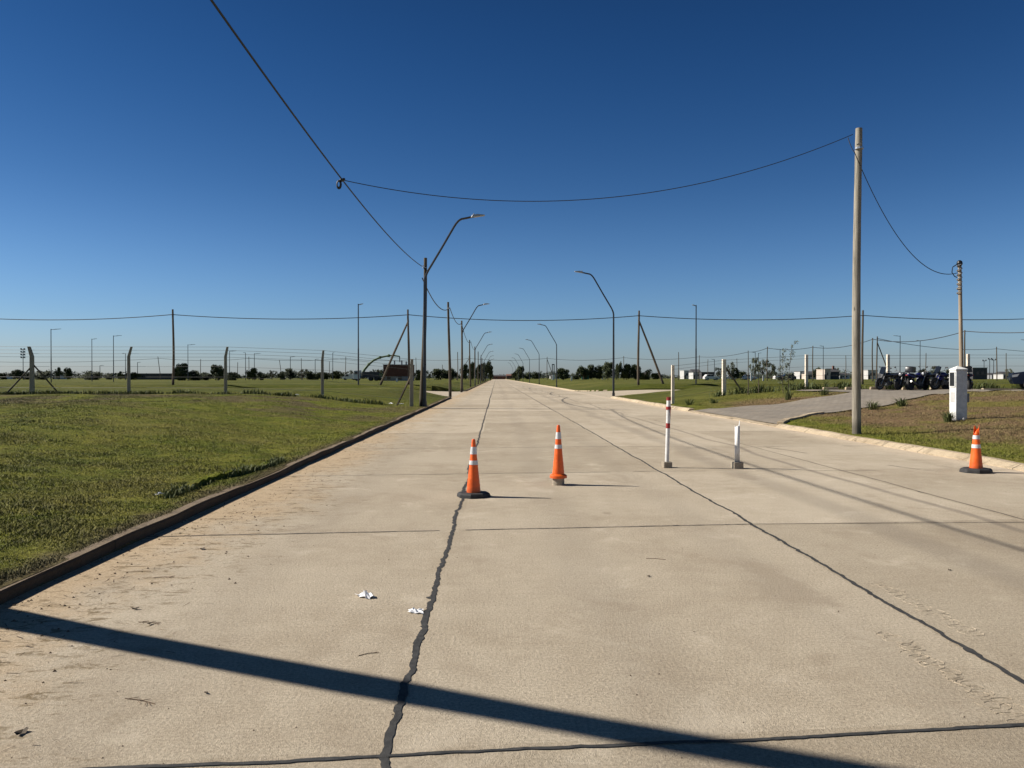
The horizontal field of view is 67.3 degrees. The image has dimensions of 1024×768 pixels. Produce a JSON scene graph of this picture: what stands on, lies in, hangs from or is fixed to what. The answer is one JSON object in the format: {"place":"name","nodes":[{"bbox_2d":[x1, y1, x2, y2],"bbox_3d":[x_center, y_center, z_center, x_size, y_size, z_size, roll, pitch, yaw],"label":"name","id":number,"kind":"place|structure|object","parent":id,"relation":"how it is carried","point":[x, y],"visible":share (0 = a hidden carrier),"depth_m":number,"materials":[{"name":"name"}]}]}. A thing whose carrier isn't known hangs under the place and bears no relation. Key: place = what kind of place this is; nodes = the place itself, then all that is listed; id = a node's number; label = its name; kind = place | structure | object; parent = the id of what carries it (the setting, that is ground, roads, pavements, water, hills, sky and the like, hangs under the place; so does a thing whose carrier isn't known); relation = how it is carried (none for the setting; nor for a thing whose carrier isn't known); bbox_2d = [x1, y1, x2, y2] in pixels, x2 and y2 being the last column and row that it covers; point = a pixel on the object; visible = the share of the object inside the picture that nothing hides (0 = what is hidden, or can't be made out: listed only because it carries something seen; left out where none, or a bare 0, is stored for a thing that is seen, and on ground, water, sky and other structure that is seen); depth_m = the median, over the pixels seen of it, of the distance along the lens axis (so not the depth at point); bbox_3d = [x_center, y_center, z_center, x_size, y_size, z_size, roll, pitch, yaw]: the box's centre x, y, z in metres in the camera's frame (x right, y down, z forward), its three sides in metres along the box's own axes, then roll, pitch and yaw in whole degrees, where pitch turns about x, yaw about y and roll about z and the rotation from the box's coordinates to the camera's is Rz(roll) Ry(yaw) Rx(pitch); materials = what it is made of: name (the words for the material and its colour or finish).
{"place":"outdoors","nodes":[
{"label":"outdoors","id":0,"kind":"place"},
{"bbox_2d":[383,360,414,380],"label":"brick house","id":1,"kind":"structure","parent":0,"point":[394,372],"depth_m":204.39,"materials":[{"name":"brown brick"}]},
{"bbox_2d":[426,391,464,397],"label":"side street","id":2,"kind":"structure","parent":0,"point":[446,393],"depth_m":78.80,"materials":[{"name":"concrete"}]},
{"bbox_2d":[0,379,1023,767],"bbox_3d":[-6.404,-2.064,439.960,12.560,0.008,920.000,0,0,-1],"label":"road","id":3,"kind":"structure","parent":0,"point":[770,551],"depth_m":5.21,"materials":[{"name":"concrete"}]},
{"bbox_2d":[357,591,374,598],"bbox_3d":[-1.071,1.526,5.614,0.104,0.051,0.163,0,1,-41],"label":"paper scrap","id":4,"kind":"object","parent":3,"relation":"on","point":[366,594],"visible":1,"depth_m":5.59,"materials":[{"name":"white paper"}]},
{"bbox_2d":[457,439,489,498],"bbox_3d":[-0.516,1.126,10.331,0.426,0.776,0.381,0,0,-16],"label":"traffic cone","id":5,"kind":"object","parent":3,"relation":"on","point":[473,491],"visible":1,"depth_m":10.27,"materials":[{"name":"orange plastic"}]},
{"bbox_2d":[0,414,1011,763],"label":"gravel crumbs","id":6,"kind":"object","parent":3,"relation":"on","point":[144,594],"visible":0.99,"depth_m":6.08,"materials":[{"name":"gravel"}]},
{"bbox_2d":[550,425,566,485],"bbox_3d":[0.693,1.058,11.476,0.256,0.894,0.256,0,0,-1],"label":"traffic cone","id":7,"kind":"object","parent":3,"relation":"on","point":[558,476],"visible":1,"depth_m":11.42,"materials":[{"name":"plastic"}]},
{"bbox_2d":[661,397,671,467],"bbox_3d":[2.755,0.862,13.668,0.158,1.263,0.150,0,0,-7],"label":"delineator post","id":8,"kind":"object","parent":3,"relation":"on","point":[666,463],"visible":1,"depth_m":13.63,"materials":[{"name":"plastic"}]},
{"bbox_2d":[731,420,743,468],"bbox_3d":[3.969,1.065,13.545,0.170,0.855,0.170,0,0,-4],"label":"delineator post","id":9,"kind":"object","parent":3,"relation":"on","point":[736,464],"visible":1,"depth_m":13.51,"materials":[{"name":"plastic"}]},
{"bbox_2d":[959,426,992,473],"bbox_3d":[7.833,1.089,12.975,0.476,0.805,0.425,0,0,-8],"label":"traffic cone","id":10,"kind":"object","parent":3,"relation":"on","point":[975,465],"visible":1,"depth_m":12.91,"materials":[{"name":"orange plastic"}]},
{"bbox_2d":[0,378,1023,588],"bbox_3d":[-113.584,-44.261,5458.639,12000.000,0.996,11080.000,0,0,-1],"label":"ground","id":11,"kind":"structure","parent":0,"point":[335,386],"depth_m":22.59,"materials":[{"name":"green plant"}]},
{"bbox_2d":[13,369,24,378],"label":"tree","id":12,"kind":"object","parent":11,"relation":"on","point":[17,374],"visible":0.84,"depth_m":315.06,"materials":[{"name":"green plant"}]},
{"bbox_2d":[35,370,50,379],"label":"bush","id":13,"kind":"object","parent":11,"relation":"on","point":[39,376],"visible":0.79,"depth_m":295.47,"materials":[{"name":"green plant"}]},
{"bbox_2d":[63,367,71,378],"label":"tree","id":14,"kind":"object","parent":11,"relation":"on","point":[67,374],"visible":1,"depth_m":305.97,"materials":[{"name":"green plant"}]},
{"bbox_2d":[77,370,102,379],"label":"bush","id":15,"kind":"object","parent":11,"relation":"on","point":[91,375],"visible":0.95,"depth_m":275.60,"materials":[{"name":"green plant"}]},
{"bbox_2d":[120,372,142,379],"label":"bush","id":16,"kind":"object","parent":11,"relation":"on","point":[134,375],"visible":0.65,"depth_m":296.58,"materials":[{"name":"green plant"}]},
{"bbox_2d":[136,373,176,379],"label":"shed","id":17,"kind":"structure","parent":11,"relation":"on","point":[155,376],"depth_m":326.87,"materials":[{"name":"grey metal"}]},
{"bbox_2d":[172,309,174,384],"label":"utility pole","id":18,"kind":"object","parent":11,"relation":"on","point":[173,357],"visible":0.96,"depth_m":87.10,"materials":[{"name":"brown wood"}]},
{"bbox_2d":[175,363,187,378],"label":"tree","id":19,"kind":"object","parent":11,"relation":"on","point":[183,369],"visible":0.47,"depth_m":227.16,"materials":[{"name":"green plant"}]},
{"bbox_2d":[175,371,192,380],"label":"bush","id":20,"kind":"object","parent":11,"relation":"on","point":[181,375],"visible":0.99,"depth_m":222.11,"materials":[{"name":"green plant"}]},
{"bbox_2d":[187,370,202,379],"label":"bush","id":21,"kind":"object","parent":11,"relation":"on","point":[195,374],"visible":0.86,"depth_m":227.65,"materials":[{"name":"green plant"}]},
{"bbox_2d":[0,389,395,405],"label":"fence","id":22,"kind":"object","parent":11,"relation":"on","point":[178,391],"visible":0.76,"depth_m":39.19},
{"bbox_2d":[0,346,413,405],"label":"wire fence","id":23,"kind":"object","parent":11,"relation":"on","point":[31,369],"visible":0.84,"depth_m":39.62,"materials":[{"name":"metal"}]},
{"bbox_2d":[200,372,214,379],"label":"bush","id":24,"kind":"object","parent":11,"relation":"on","point":[206,376],"visible":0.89,"depth_m":236.94,"materials":[{"name":"green plant"}]},
{"bbox_2d":[153,462,271,497],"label":"soil ridge","id":25,"kind":"structure","parent":11,"relation":"on","point":[205,479],"depth_m":11.23,"materials":[{"name":"brown soil"}]},
{"bbox_2d":[210,364,223,379],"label":"tree","id":26,"kind":"object","parent":11,"relation":"on","point":[216,372],"visible":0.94,"depth_m":227.48,"materials":[{"name":"green plant"}]},
{"bbox_2d":[156,456,285,499],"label":"lawn edge weeds","id":27,"kind":"object","parent":11,"relation":"on","point":[274,461],"visible":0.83,"depth_m":11.57,"materials":[{"name":"green plant"}]},
{"bbox_2d":[0,397,450,604],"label":"kerb","id":28,"kind":"structure","parent":11,"relation":"on","point":[82,558],"depth_m":7.91,"materials":[{"name":"grey concrete"}]},
{"bbox_2d":[227,372,240,379],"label":"bush","id":29,"kind":"object","parent":11,"relation":"on","point":[230,375],"visible":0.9,"depth_m":237.29,"materials":[{"name":"green plant"}]},
{"bbox_2d":[245,368,262,379],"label":"tree","id":30,"kind":"object","parent":11,"relation":"on","point":[252,374],"visible":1,"depth_m":237.87,"materials":[{"name":"green plant"}]},
{"bbox_2d":[283,368,296,378],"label":"tree","id":31,"kind":"object","parent":11,"relation":"on","point":[291,373],"visible":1,"depth_m":287.76,"materials":[{"name":"green plant"}]},
{"bbox_2d":[305,371,320,379],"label":"bush","id":32,"kind":"object","parent":11,"relation":"on","point":[310,375],"visible":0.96,"depth_m":306.56,"materials":[{"name":"green plant"}]},
{"bbox_2d":[329,371,342,378],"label":"tree","id":33,"kind":"object","parent":11,"relation":"on","point":[336,375],"visible":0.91,"depth_m":337.40,"materials":[{"name":"green plant"}]},
{"bbox_2d":[358,304,361,384],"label":"street lamp","id":34,"kind":"object","parent":11,"relation":"on","point":[358,343],"visible":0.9,"depth_m":87.56,"materials":[{"name":"metal"}]},
{"bbox_2d":[353,354,399,380],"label":"pump truck","id":35,"kind":"object","parent":11,"relation":"on","point":[371,376],"visible":0.92,"depth_m":198.42,"materials":[{"name":"white paint"}]},
{"bbox_2d":[379,309,409,384],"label":"utility pole","id":36,"kind":"object","parent":11,"relation":"on","point":[395,349],"visible":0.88,"depth_m":87.65,"materials":[{"name":"brown wood"}]},
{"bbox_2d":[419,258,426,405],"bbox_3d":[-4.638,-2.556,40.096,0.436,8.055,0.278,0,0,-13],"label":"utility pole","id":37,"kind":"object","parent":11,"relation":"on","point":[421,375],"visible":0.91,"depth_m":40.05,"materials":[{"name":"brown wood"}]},
{"bbox_2d":[210,0,420,265],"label":"overhead cable","id":38,"kind":"object","parent":37,"relation":"attached to","point":[341,180],"visible":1,"depth_m":13.94,"materials":[{"name":"rubber"}]},
{"bbox_2d":[432,368,448,379],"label":"tree","id":39,"kind":"object","parent":11,"relation":"on","point":[438,374],"visible":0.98,"depth_m":258.56,"materials":[{"name":"green plant"}]},
{"bbox_2d":[447,302,451,396],"bbox_3d":[-5.163,-2.745,63.394,0.380,8.033,0.311,0,0,-1],"label":"utility pole","id":40,"kind":"object","parent":11,"relation":"on","point":[449,360],"visible":0.94,"depth_m":63.35,"materials":[{"name":"brown wood"}]},
{"bbox_2d":[422,213,484,406],"bbox_3d":[-3.052,-3.738,39.915,3.280,10.220,0.320,0,0,-1],"label":"street lamp","id":41,"kind":"object","parent":11,"relation":"on","point":[424,319],"visible":0.94,"depth_m":39.84,"materials":[{"name":"metal"}]},
{"bbox_2d":[460,321,462,391],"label":"utility pole","id":42,"kind":"object","parent":11,"relation":"on","point":[461,387],"visible":0.98,"depth_m":83.85,"materials":[{"name":"brown wood"}]},
{"bbox_2d":[459,364,468,378],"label":"tree","id":43,"kind":"object","parent":11,"relation":"on","point":[465,369],"visible":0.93,"depth_m":239.22,"materials":[{"name":"green plant"}]},
{"bbox_2d":[1,369,947,378],"bbox_3d":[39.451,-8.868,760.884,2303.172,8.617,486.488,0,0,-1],"label":"woodland","id":44,"kind":"object","parent":11,"relation":"on","point":[544,375],"visible":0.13,"depth_m":598.34,"materials":[{"name":"green plant"}]},
{"bbox_2d":[481,360,491,381],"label":"tree","id":45,"kind":"object","parent":11,"relation":"on","point":[486,368],"visible":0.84,"depth_m":288.77,"materials":[{"name":"green plant"}]},
{"bbox_2d":[516,366,524,380],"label":"tree","id":46,"kind":"object","parent":11,"relation":"on","point":[521,373],"visible":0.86,"depth_m":339.24,"materials":[{"name":"green plant"}]},
{"bbox_2d":[507,379,606,390],"bbox_3d":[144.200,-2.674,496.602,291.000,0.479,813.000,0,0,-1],"label":"kerb","id":47,"kind":"structure","parent":11,"relation":"on","point":[560,388],"depth_m":105.77,"materials":[{"name":"beige concrete"}]},
{"bbox_2d":[555,368,569,379],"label":"tree","id":48,"kind":"object","parent":11,"relation":"on","point":[562,373],"visible":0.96,"depth_m":229.51,"materials":[{"name":"green plant"}]},
{"bbox_2d":[576,365,589,379],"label":"tree","id":49,"kind":"object","parent":11,"relation":"on","point":[581,371],"visible":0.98,"depth_m":260.12,"materials":[{"name":"green plant"}]},
{"bbox_2d":[584,364,598,378],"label":"tree","id":50,"kind":"object","parent":11,"relation":"on","point":[591,369],"visible":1,"depth_m":260.10,"materials":[{"name":"green plant"}]},
{"bbox_2d":[574,270,614,396],"bbox_3d":[6.599,-3.912,61.120,3.280,10.220,0.320,0,0,-1],"label":"street lamp","id":51,"kind":"object","parent":11,"relation":"on","point":[613,380],"visible":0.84,"depth_m":61.09,"materials":[{"name":"metal"}]},
{"bbox_2d":[594,365,602,379],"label":"tree","id":52,"kind":"object","parent":11,"relation":"on","point":[599,374],"visible":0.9,"depth_m":259.62,"materials":[{"name":"green plant"}]},
{"bbox_2d":[601,361,612,379],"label":"tree","id":53,"kind":"object","parent":11,"relation":"on","point":[607,368],"visible":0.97,"depth_m":249.64,"materials":[{"name":"green plant"}]},
{"bbox_2d":[615,361,621,379],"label":"tree","id":54,"kind":"object","parent":11,"relation":"on","point":[617,369],"visible":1,"depth_m":255.25,"materials":[{"name":"green plant"}]},
{"bbox_2d":[619,363,635,379],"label":"tree","id":55,"kind":"object","parent":11,"relation":"on","point":[625,370],"visible":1,"depth_m":255.00,"materials":[{"name":"green plant"}]},
{"bbox_2d":[629,364,641,379],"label":"tree","id":56,"kind":"object","parent":11,"relation":"on","point":[633,370],"visible":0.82,"depth_m":255.01,"materials":[{"name":"green plant"}]},
{"bbox_2d":[639,369,651,379],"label":"bush","id":57,"kind":"object","parent":11,"relation":"on","point":[645,375],"visible":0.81,"depth_m":265.38,"materials":[{"name":"green plant"}]},
{"bbox_2d":[637,311,663,384],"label":"utility pole","id":58,"kind":"object","parent":11,"relation":"on","point":[652,355],"visible":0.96,"depth_m":88.25,"materials":[{"name":"brown wood"}]},
{"bbox_2d":[6,314,1016,320],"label":"overhead cable","id":59,"kind":"object","parent":58,"relation":"attached to","point":[529,320],"visible":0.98,"depth_m":87.87,"materials":[{"name":"rubber"}]},
{"bbox_2d":[611,395,694,410],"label":"kerb","id":60,"kind":"structure","parent":11,"relation":"on","point":[658,404],"depth_m":44.18,"materials":[{"name":"beige concrete"}]},
{"bbox_2d":[680,370,688,378],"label":"house","id":61,"kind":"structure","parent":11,"relation":"on","point":[684,374],"depth_m":401.98,"materials":[{"name":"white paint"}]},
{"bbox_2d":[693,305,696,383],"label":"street lamp","id":62,"kind":"object","parent":11,"relation":"on","point":[696,349],"visible":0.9,"depth_m":88.88,"materials":[{"name":"metal"}]},
{"bbox_2d":[689,369,700,378],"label":"house","id":63,"kind":"structure","parent":11,"relation":"on","point":[691,373],"depth_m":388.75,"materials":[{"name":"white paint"}]},
{"bbox_2d":[703,374,719,379],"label":"parked car","id":64,"kind":"object","parent":11,"relation":"on","point":[708,376],"visible":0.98,"depth_m":215.38,"materials":[{"name":"white paint"}]},
{"bbox_2d":[687,410,776,426],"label":"kerb","id":65,"kind":"structure","parent":11,"relation":"on","point":[740,419],"depth_m":29.13,"materials":[{"name":"beige concrete"}]},
{"bbox_2d":[730,367,739,379],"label":"tree","id":66,"kind":"object","parent":11,"relation":"on","point":[737,374],"visible":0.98,"depth_m":240.81,"materials":[{"name":"green plant"}]},
{"bbox_2d":[749,357,759,379],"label":"tree","id":67,"kind":"object","parent":11,"relation":"on","point":[754,368],"visible":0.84,"depth_m":201.19,"materials":[{"name":"green plant"}]},
{"bbox_2d":[756,359,770,375],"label":"tree","id":68,"kind":"object","parent":11,"relation":"on","point":[764,364],"visible":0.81,"depth_m":216.31,"materials":[{"name":"green plant"}]},
{"bbox_2d":[764,363,776,379],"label":"tree","id":69,"kind":"object","parent":11,"relation":"on","point":[773,371],"visible":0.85,"depth_m":211.22,"materials":[{"name":"green plant"}]},
{"bbox_2d":[776,348,787,383],"bbox_3d":[15.141,-0.743,42.996,0.703,2.566,0.682,0,1,-32],"label":"sapling","id":70,"kind":"object","parent":11,"relation":"on","point":[783,356],"visible":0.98,"depth_m":42.91,"materials":[{"name":"green plant"}]},
{"bbox_2d":[783,341,798,387],"bbox_3d":[15.465,-0.953,42.581,0.857,2.965,0.582,0,0,-1],"label":"sapling","id":71,"kind":"object","parent":11,"relation":"on","point":[786,365],"visible":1,"depth_m":42.55,"materials":[{"name":"green plant"}]},
{"bbox_2d":[777,412,823,424],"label":"driveway kerb","id":72,"kind":"structure","parent":11,"relation":"on","point":[784,420],"depth_m":27.61,"materials":[{"name":"beige concrete"}]},
{"bbox_2d":[816,369,830,378],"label":"house","id":73,"kind":"structure","parent":11,"relation":"on","point":[820,371],"depth_m":304.75,"materials":[{"name":"beige paint"}]},
{"bbox_2d":[830,366,839,378],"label":"house","id":74,"kind":"structure","parent":11,"relation":"on","point":[833,371],"depth_m":307.75,"materials":[{"name":"tile"}]},
{"bbox_2d":[655,388,1023,461],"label":"bank grass","id":75,"kind":"structure","parent":11,"relation":"on","point":[910,437],"depth_m":22.06,"materials":[{"name":"green plant"}]},
{"bbox_2d":[949,366,968,420],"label":"meter pillar","id":76,"kind":"structure","parent":75,"relation":"on","point":[958,397],"depth_m":23.12,"materials":[{"name":"white concrete"}]},
{"bbox_2d":[671,354,1009,403],"bbox_3d":[21.241,-0.292,47.472,25.482,3.167,3.077,0,0,-11],"label":"wire fence","id":77,"kind":"object","parent":11,"relation":"on","point":[725,368],"visible":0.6,"depth_m":47.50,"materials":[{"name":"grey metal"}]},
{"bbox_2d":[852,127,863,433],"bbox_3d":[9.209,-2.589,20.478,0.282,8.453,0.260,0,1,-19],"label":"utility pole","id":78,"kind":"object","parent":11,"relation":"on","point":[856,346],"visible":0.97,"depth_m":20.41,"materials":[{"name":"grey concrete"}]},
{"bbox_2d":[345,134,852,201],"bbox_3d":[2.450,-5.575,19.459,13.258,2.056,0.020,0,0,-8],"label":"overhead cable","id":79,"kind":"object","parent":78,"relation":"attached to","point":[595,198],"visible":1,"depth_m":19.41,"materials":[{"name":"rubber"}]},
{"bbox_2d":[848,138,955,274],"bbox_3d":[11.401,-4.927,22.036,6.072,3.215,0.175,0,1,-35],"label":"overhead cable","id":80,"kind":"object","parent":78,"relation":"attached to","point":[885,216],"visible":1,"depth_m":21.27,"materials":[{"name":"rubber"}]},
{"bbox_2d":[861,310,863,383],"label":"utility pole","id":81,"kind":"object","parent":11,"relation":"on","point":[862,342],"visible":0.91,"depth_m":88.74,"materials":[{"name":"brown wood"}]},
{"bbox_2d":[709,381,1020,397],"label":"fence weeds","id":82,"kind":"object","parent":11,"relation":"on","point":[762,388],"visible":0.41,"depth_m":46.99,"materials":[{"name":"green plant"}]},
{"bbox_2d":[863,370,877,378],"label":"house","id":83,"kind":"structure","parent":11,"relation":"on","point":[868,372],"depth_m":333.32,"materials":[{"name":"white paint"}]},
{"bbox_2d":[861,400,882,409],"bbox_3d":[14.008,0.795,29.863,1.131,0.427,1.408,0,0,-1],"label":"grass tuft","id":84,"kind":"object","parent":11,"relation":"on","point":[874,405],"visible":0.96,"depth_m":29.74,"materials":[{"name":"green plant"}]},
{"bbox_2d":[872,338,872,380],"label":"utility pole","id":85,"kind":"object","parent":11,"relation":"on","point":[872,359],"visible":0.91,"depth_m":145.53,"materials":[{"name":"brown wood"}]},
{"bbox_2d":[88,331,1023,361],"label":"overhead cable","id":86,"kind":"object","parent":85,"relation":"attached to","point":[616,358],"visible":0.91,"depth_m":262.47,"materials":[{"name":"rubber"}]},
{"bbox_2d":[876,336,891,380],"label":"utility pole","id":87,"kind":"object","parent":11,"relation":"on","point":[877,357],"visible":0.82,"depth_m":139.97,"materials":[{"name":"brown wood"}]},
{"bbox_2d":[775,424,1023,471],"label":"kerb","id":88,"kind":"structure","parent":11,"relation":"on","point":[1002,463],"depth_m":16.71,"materials":[{"name":"beige concrete"}]},
{"bbox_2d":[941,410,958,421],"bbox_3d":[13.060,0.954,23.060,0.790,0.409,0.702,0,1,26],"label":"grass tuft","id":89,"kind":"object","parent":11,"relation":"on","point":[948,417],"visible":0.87,"depth_m":22.96,"materials":[{"name":"green plant"}]},
{"bbox_2d":[951,260,963,367],"bbox_3d":[13.871,-1.158,23.904,0.441,5.382,0.172,0,0,-1],"label":"service mast","id":90,"kind":"object","parent":11,"relation":"on","point":[959,263],"visible":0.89,"depth_m":23.87,"materials":[{"name":"brown wood"}]},
{"bbox_2d":[970,367,987,378],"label":"shed","id":91,"kind":"structure","parent":11,"relation":"on","point":[979,372],"depth_m":303.88,"materials":[{"name":"black paint"}]},
{"bbox_2d":[993,372,1010,378],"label":"house","id":92,"kind":"structure","parent":11,"relation":"on","point":[1001,375],"depth_m":407.76,"materials":[{"name":"white paint"}]},
{"bbox_2d":[0,0,1023,377],"label":"sky","id":93,"kind":"structure","parent":0,"point":[149,166],"materials":[{"name":"blue"}]},
{"bbox_2d":[574,390,670,397],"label":"side street","id":94,"kind":"structure","parent":0,"point":[608,394],"depth_m":77.76,"materials":[{"name":"concrete"}]},
{"bbox_2d":[695,389,1023,423],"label":"driveway","id":95,"kind":"structure","parent":0,"point":[774,413],"depth_m":33.99,"materials":[{"name":"grey concrete"}]},
{"bbox_2d":[875,366,902,389],"bbox_3d":[21.467,-0.319,43.689,2.100,1.324,0.901,0,7,-21],"label":"motorcycle","id":96,"kind":"object","parent":95,"relation":"on","point":[882,382],"visible":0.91,"depth_m":43.48,"materials":[{"name":"black metal"}]},
{"bbox_2d":[894,366,915,389],"bbox_3d":[22.459,-0.329,44.049,2.187,1.369,0.901,0,7,-43],"label":"motorcycle","id":97,"kind":"object","parent":95,"relation":"on","point":[900,382],"visible":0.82,"depth_m":43.78,"materials":[{"name":"black metal"}]},
{"bbox_2d":[905,366,928,389],"bbox_3d":[23.168,-0.310,43.952,2.100,1.324,0.901,0,-5,-31],"label":"motorcycle","id":98,"kind":"object","parent":95,"relation":"on","point":[911,383],"visible":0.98,"depth_m":43.60,"materials":[{"name":"metal"}]},
{"bbox_2d":[916,366,940,389],"bbox_3d":[24.003,-0.344,44.243,2.100,1.324,0.901,0,7,-26],"label":"motorcycle","id":99,"kind":"object","parent":95,"relation":"on","point":[926,379],"visible":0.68,"depth_m":43.99,"materials":[{"name":"black metal"}]},
{"bbox_2d":[929,366,948,388],"bbox_3d":[24.755,-0.351,43.956,2.100,1.324,0.901,0,7,-17],"label":"motorcycle","id":100,"kind":"object","parent":95,"relation":"on","point":[937,381],"visible":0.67,"depth_m":43.76,"materials":[{"name":"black metal"}]},
{"bbox_2d":[964,366,972,389],"bbox_3d":[25.940,-0.319,43.942,0.901,1.369,2.187,-6,-2,24],"label":"motorcycle","id":101,"kind":"object","parent":95,"relation":"on","point":[969,381],"visible":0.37,"depth_m":43.06,"materials":[{"name":"black metal"}]},
{"bbox_2d":[1008,372,1023,387],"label":"parked car","id":102,"kind":"object","parent":95,"relation":"on","point":[1016,378],"visible":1,"depth_m":44.95,"materials":[{"name":"blue paint"}]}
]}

